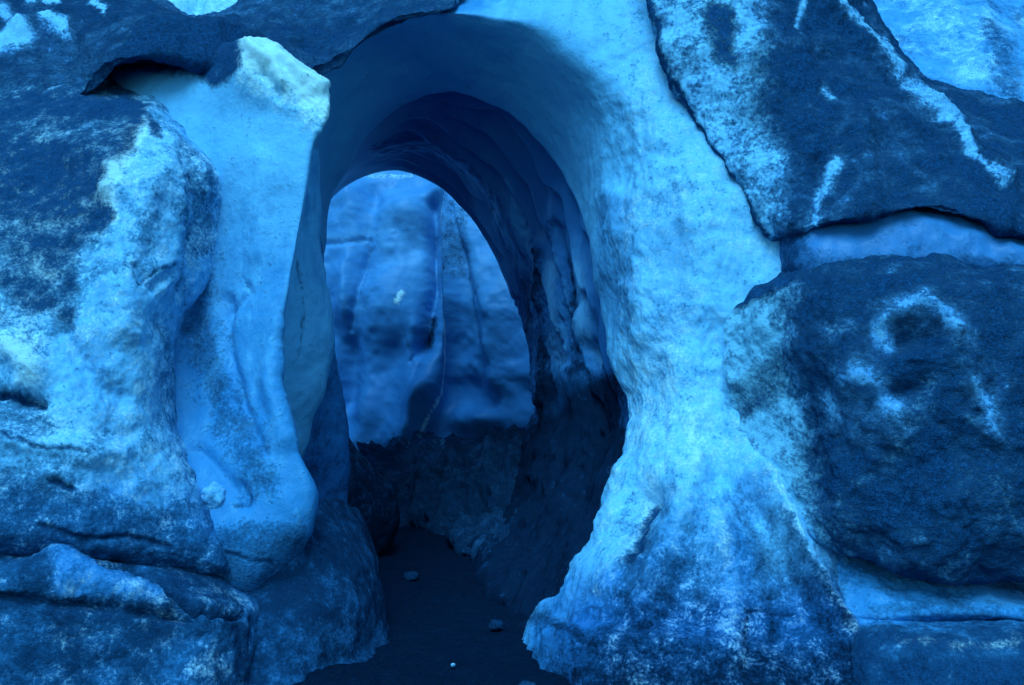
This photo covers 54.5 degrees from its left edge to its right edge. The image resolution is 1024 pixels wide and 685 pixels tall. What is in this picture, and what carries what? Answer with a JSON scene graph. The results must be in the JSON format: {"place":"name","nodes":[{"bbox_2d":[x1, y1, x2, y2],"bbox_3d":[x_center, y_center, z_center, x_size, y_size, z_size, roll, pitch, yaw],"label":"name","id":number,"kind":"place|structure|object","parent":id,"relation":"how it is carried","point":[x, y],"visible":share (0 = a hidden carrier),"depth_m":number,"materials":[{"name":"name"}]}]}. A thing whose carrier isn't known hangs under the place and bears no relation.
{"place":"outdoors","nodes":[
{"label":"outdoors","id":0,"kind":"place"},
{"bbox_2d":[169,0,236,15],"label":"glacier","id":1,"kind":"object","parent":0,"point":[195,7],"visible":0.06,"depth_m":16.63,"materials":[{"name":"blue ice"}]},
{"bbox_2d":[293,525,571,684],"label":"ground","id":2,"kind":"structure","parent":0,"point":[441,612],"depth_m":5.90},
{"bbox_2d":[0,543,258,684],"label":"ice ledge","id":3,"kind":"object","parent":2,"relation":"on","point":[70,615],"visible":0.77,"depth_m":4.55,"materials":[{"name":"blue ice"}]},
{"bbox_2d":[0,76,230,575],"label":"ice rib","id":4,"kind":"object","parent":3,"relation":"on","point":[110,197],"visible":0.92,"depth_m":5.15,"materials":[{"name":"blue ice"}]},
{"bbox_2d":[0,0,459,94],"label":"ash slope","id":5,"kind":"structure","parent":4,"relation":"on","point":[47,44],"depth_m":6.81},
{"bbox_2d":[110,36,330,590],"bbox_3d":[-2.039,-0.135,6.098,1.834,3.977,2.133,0,0,-12],"label":"ice curtain","id":6,"kind":"object","parent":2,"relation":"on","point":[250,114],"visible":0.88,"depth_m":5.72,"materials":[{"name":"blue ice"}]},
{"bbox_2d":[283,149,334,457],"bbox_3d":[-1.439,0.213,6.968,0.450,3.380,1.382,0,0,0],"label":"ice fold","id":7,"kind":"object","parent":2,"relation":"on","point":[309,342],"visible":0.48,"depth_m":6.62,"materials":[{"name":"blue ice"}]},
{"bbox_2d":[234,498,388,684],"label":"grimy ice block","id":8,"kind":"structure","parent":2,"relation":"on","point":[320,598],"depth_m":5.30,"materials":[{"name":"blue ice"}]},
{"bbox_2d":[302,235,350,503],"bbox_3d":[-1.552,0.234,7.848,0.635,3.762,1.363,0,0,-4],"label":"ice fold","id":9,"kind":"object","parent":2,"relation":"on","point":[326,459],"visible":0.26,"depth_m":7.47,"materials":[{"name":"blue ice"}]},
{"bbox_2d":[347,438,399,555],"bbox_3d":[-1.289,0.938,8.283,0.675,2.103,1.408,0,0,-12],"label":"ice wedge","id":10,"kind":"object","parent":2,"relation":"on","point":[372,496],"visible":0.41,"depth_m":7.83,"materials":[{"name":"blue ice"}]},
{"bbox_2d":[403,571,418,580],"bbox_3d":[-0.723,1.686,7.155,0.113,0.078,0.109,0,0,-32],"label":"ice chunk","id":11,"kind":"object","parent":2,"relation":"on","point":[411,575],"visible":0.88,"depth_m":7.12,"materials":[{"name":"blue ice"}]},
{"bbox_2d":[324,171,534,448],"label":"ice wall","id":12,"kind":"structure","parent":2,"relation":"on","point":[429,333],"depth_m":12.32,"materials":[{"name":"blue ice"}]},
{"bbox_2d":[356,424,525,559],"bbox_3d":[-0.223,1.418,9.139,1.824,1.194,4.467,0,0,-29],"label":"ice rubble","id":13,"kind":"object","parent":2,"relation":"on","point":[456,490],"visible":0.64,"depth_m":9.37,"materials":[{"name":"stone"}]},
{"bbox_2d":[462,547,470,555],"bbox_3d":[-0.331,1.684,7.999,0.136,0.083,0.125,0,0,0],"label":"ice chunk","id":14,"kind":"object","parent":2,"relation":"on","point":[466,551],"visible":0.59,"depth_m":7.95,"materials":[{"name":"blue ice"}]},
{"bbox_2d":[489,619,504,630],"bbox_3d":[-0.091,1.689,5.942,0.097,0.065,0.083,0,0,0],"label":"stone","id":15,"kind":"object","parent":2,"relation":"on","point":[496,625],"visible":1,"depth_m":5.92,"materials":[{"name":"stone"}]},
{"bbox_2d":[518,681,535,684],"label":"ice chunk","id":16,"kind":"object","parent":2,"relation":"on","point":[526,683],"visible":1,"depth_m":4.85,"materials":[{"name":"blue ice"}]},
{"bbox_2d":[313,0,859,684],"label":"ice arch","id":17,"kind":"structure","parent":2,"relation":"on","point":[565,158],"depth_m":6.45,"materials":[{"name":"blue ice"}]},
{"bbox_2d":[837,554,1023,684],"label":"ice shelf","id":18,"kind":"object","parent":2,"relation":"on","point":[915,632],"visible":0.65,"depth_m":4.78,"materials":[{"name":"blue ice"}]},
{"bbox_2d":[722,252,1023,586],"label":"ash mound","id":19,"kind":"object","parent":18,"relation":"on","point":[876,402],"visible":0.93,"depth_m":4.99,"materials":[{"name":"grey stone"}]},
{"bbox_2d":[779,207,1023,272],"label":"ice strip","id":20,"kind":"object","parent":19,"relation":"on","point":[915,232],"visible":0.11,"depth_m":5.62,"materials":[{"name":"blue ice"}]},
{"bbox_2d":[646,0,1023,240],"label":"ash slope","id":21,"kind":"structure","parent":20,"relation":"on","point":[806,115],"depth_m":6.19,"materials":[{"name":"grey stone"}]},
{"bbox_2d":[873,0,1023,100],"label":"glacier","id":22,"kind":"object","parent":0,"point":[971,44],"visible":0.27,"depth_m":10.61,"materials":[{"name":"blue ice"}]}
]}

